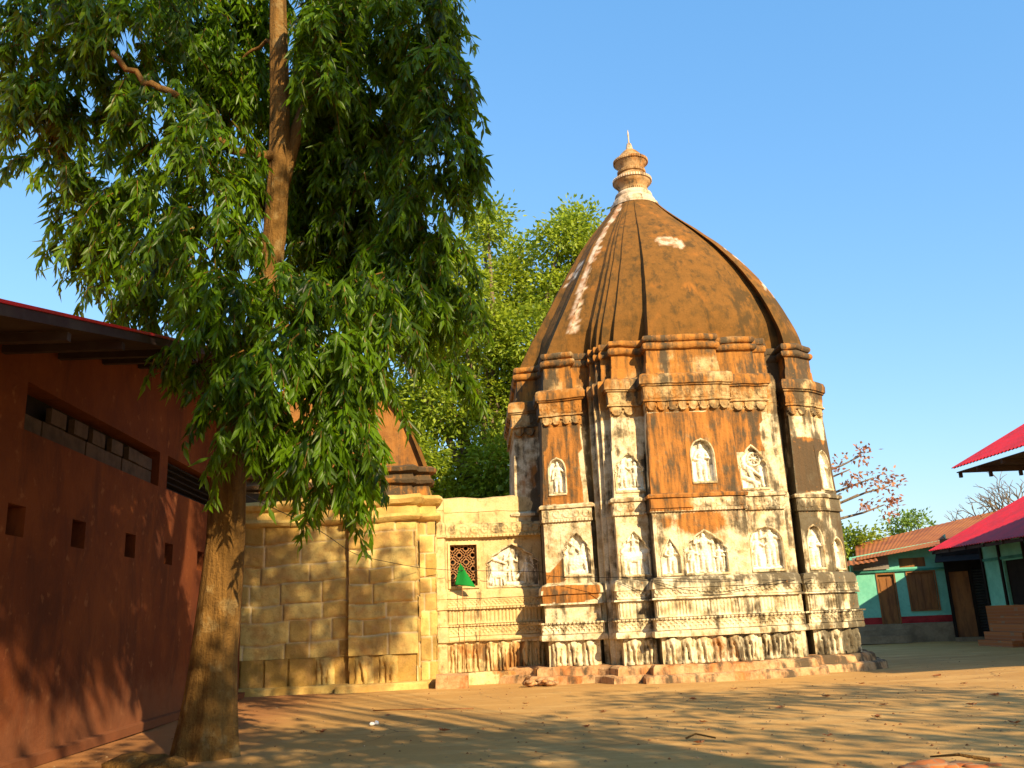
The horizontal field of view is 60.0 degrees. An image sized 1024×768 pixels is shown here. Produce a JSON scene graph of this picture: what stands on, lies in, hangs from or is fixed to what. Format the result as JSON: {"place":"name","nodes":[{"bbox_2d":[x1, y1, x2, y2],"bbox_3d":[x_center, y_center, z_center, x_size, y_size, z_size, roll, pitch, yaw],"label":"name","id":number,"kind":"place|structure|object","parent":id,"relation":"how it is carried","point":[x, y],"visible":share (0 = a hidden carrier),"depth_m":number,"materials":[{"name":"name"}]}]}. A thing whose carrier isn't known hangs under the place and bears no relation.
{"place":"outdoors","nodes":[
{"label":"outdoors","id":0,"kind":"place"},
{"bbox_2d":[0,298,285,767],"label":"orange building","id":1,"kind":"structure","parent":0,"point":[103,516],"depth_m":13.51,"materials":[{"name":"paint"}]},
{"bbox_2d":[0,0,1023,548],"label":"sky","id":2,"kind":"structure","parent":0,"point":[863,160],"materials":[{"name":"blue"}]},
{"bbox_2d":[33,641,1023,767],"bbox_3d":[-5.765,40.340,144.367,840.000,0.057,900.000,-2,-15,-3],"label":"ground","id":3,"kind":"structure","parent":0,"point":[347,733],"depth_m":13.40,"materials":[{"name":"brown gravel"}]},
{"bbox_2d":[101,751,187,767],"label":"mossy stone","id":4,"kind":"object","parent":3,"relation":"on","point":[139,759],"visible":0.99,"depth_m":11.04,"materials":[{"name":"brown stone"}]},
{"bbox_2d":[0,0,498,761],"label":"ashoka tree","id":5,"kind":"object","parent":3,"relation":"on","point":[324,170],"visible":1,"depth_m":13.21,"materials":[{"name":"green plant"}]},
{"bbox_2d":[246,495,550,576],"bbox_3d":[-3.054,3.561,18.755,3.692,0.951,12.137,-9,-16,23],"label":"cable","id":6,"kind":"object","parent":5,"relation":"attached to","point":[386,561],"visible":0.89,"depth_m":22.45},
{"bbox_2d":[238,391,442,696],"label":"stone sanctum","id":7,"kind":"structure","parent":3,"relation":"on","point":[321,613],"depth_m":23.14,"materials":[{"name":"stone"}]},
{"bbox_2d":[369,721,378,725],"bbox_3d":[-2.253,5.543,14.499,0.168,0.076,0.100,5,-17,-27],"label":"paper scrap","id":8,"kind":"object","parent":3,"relation":"on","point":[373,723],"visible":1,"depth_m":14.46,"materials":[{"name":"white paper"}]},
{"bbox_2d":[373,708,473,710],"bbox_3d":[-1.668,6.060,16.536,1.993,0.033,0.038,-6,-15,14],"label":"stick","id":9,"kind":"object","parent":3,"relation":"on","point":[421,709],"visible":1,"depth_m":16.52,"materials":[{"name":"brown wood"}]},
{"bbox_2d":[436,673,468,688],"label":"stone slab","id":10,"kind":"structure","parent":3,"relation":"on","point":[453,681],"depth_m":21.90,"materials":[{"name":"beige stone"}]},
{"bbox_2d":[455,563,480,672],"bbox_3d":[-1.106,6.257,23.342,0.722,3.121,0.221,1,-15,-15],"label":"green flag","id":11,"kind":"object","parent":3,"relation":"on","point":[463,578],"visible":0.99,"depth_m":23.55,"materials":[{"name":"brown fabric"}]},
{"bbox_2d":[364,189,610,498],"bbox_3d":[-1.268,1.266,39.016,15.976,21.031,8.335,-2,-15,-3],"label":"broadleaf tree","id":12,"kind":"object","parent":3,"relation":"on","point":[474,469],"visible":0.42,"depth_m":38.54,"materials":[{"name":"green plant"}]},
{"bbox_2d":[435,495,546,684],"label":"link hall","id":13,"kind":"structure","parent":3,"relation":"on","point":[487,536],"depth_m":23.89,"materials":[{"name":"yellow stone"}]},
{"bbox_2d":[447,542,479,588],"bbox_3d":[-1.414,4.989,24.324,1.316,1.700,0.708,-2,-15,-3],"label":"lattice window","id":14,"kind":"structure","parent":13,"relation":"in","point":[462,553],"depth_m":24.26,"materials":[{"name":"brown stone"}]},
{"bbox_2d":[523,677,558,686],"bbox_3d":[0.693,7.200,21.457,0.869,0.202,0.666,-2,-15,-3],"label":"rubble heap","id":15,"kind":"object","parent":3,"relation":"on","point":[549,681],"visible":1,"depth_m":21.27,"materials":[{"name":"beige stone"}]},
{"bbox_2d":[499,130,888,685],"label":"temple tower","id":16,"kind":"structure","parent":3,"relation":"on","point":[664,414],"depth_m":23.10,"materials":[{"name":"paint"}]},
{"bbox_2d":[552,576,812,579],"bbox_3d":[4.241,4.789,22.066,6.812,0.427,1.322,-3,-15,2],"label":"cable","id":17,"kind":"object","parent":16,"relation":"attached to","point":[647,577],"visible":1,"depth_m":21.68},
{"bbox_2d":[626,578,805,592],"bbox_3d":[5.160,4.873,21.755,4.856,0.470,0.826,0,-15,-11],"label":"cable","id":18,"kind":"object","parent":16,"relation":"attached to","point":[707,591],"visible":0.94,"depth_m":21.43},
{"bbox_2d":[685,733,715,738],"bbox_3d":[2.391,4.459,11.248,0.378,0.058,0.158,-6,-15,13],"label":"stick","id":19,"kind":"object","parent":3,"relation":"on","point":[700,735],"visible":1,"depth_m":11.24,"materials":[{"name":"brown plant"}]},
{"bbox_2d":[841,519,891,571],"bbox_3d":[15.030,8.800,39.711,4.353,5.412,3.709,1,-15,-13],"label":"leafy bush","id":20,"kind":"object","parent":3,"relation":"on","point":[854,539],"visible":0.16,"depth_m":39.82,"materials":[{"name":"green plant"}]},
{"bbox_2d":[831,441,906,522],"bbox_3d":[13.830,6.827,38.435,6.951,8.673,2.194,-4,-15,5],"label":"red leaf tree","id":21,"kind":"object","parent":3,"relation":"on","point":[861,483],"visible":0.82,"depth_m":38.75,"materials":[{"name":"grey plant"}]},
{"bbox_2d":[878,507,937,537],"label":"young tree","id":22,"kind":"object","parent":3,"relation":"on","point":[907,520],"visible":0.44,"depth_m":41.33,"materials":[{"name":"green plant"}]},
{"bbox_2d":[847,510,997,644],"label":"teal shop","id":23,"kind":"structure","parent":3,"relation":"on","point":[903,595],"depth_m":36.44,"materials":[{"name":"paint"}]},
{"bbox_2d":[877,574,899,623],"bbox_3d":[15.525,8.873,36.581,0.620,1.980,0.070,-8,-16,18],"label":"door","id":24,"kind":"structure","parent":23,"relation":"in","point":[888,597],"depth_m":36.56,"materials":[{"name":"brown wood"}]},
{"bbox_2d":[905,570,940,610],"bbox_3d":[16.761,8.429,36.196,1.120,1.590,0.162,-8,-16,18],"label":"window","id":25,"kind":"structure","parent":23,"relation":"in","point":[923,595],"depth_m":36.20,"materials":[{"name":"brown wood"}]},
{"bbox_2d":[897,758,1001,767],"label":"stone patch","id":26,"kind":"object","parent":3,"relation":"on","point":[935,763],"visible":1,"depth_m":8.70,"materials":[{"name":"orange stone"}]},
{"bbox_2d":[930,753,989,761],"bbox_3d":[4.486,3.735,8.890,0.546,0.063,0.083,-12,-17,31],"label":"stick","id":27,"kind":"object","parent":26,"relation":"on","point":[970,756],"visible":1,"depth_m":8.87,"materials":[{"name":"brown plant"}]},
{"bbox_2d":[935,538,989,641],"bbox_3d":[18.253,7.950,34.514,2.894,4.000,1.500,-10,-17,27],"label":"shuttered stall","id":28,"kind":"object","parent":3,"relation":"on","point":[965,586],"visible":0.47,"depth_m":34.87,"materials":[{"name":"brown wood"}]},
{"bbox_2d":[948,571,978,636],"bbox_3d":[17.767,8.653,34.932,0.700,2.500,0.080,-10,-17,27],"label":"plank door","id":29,"kind":"structure","parent":28,"relation":"in","point":[959,580],"depth_m":34.92,"materials":[{"name":"brown wood"}]},
{"bbox_2d":[928,496,1023,647],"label":"shop range","id":30,"kind":"structure","parent":3,"relation":"on","point":[997,537],"depth_m":31.72,"materials":[{"name":"teal paint"}]},
{"bbox_2d":[944,472,1023,520],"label":"bare tree","id":31,"kind":"object","parent":3,"relation":"on","point":[995,506],"visible":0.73,"depth_m":39.70,"materials":[{"name":"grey plant"}]},
{"bbox_2d":[952,424,1023,477],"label":"red roof pavilion","id":32,"kind":"structure","parent":3,"relation":"on","point":[1012,440],"depth_m":24.77,"materials":[{"name":"metal"}]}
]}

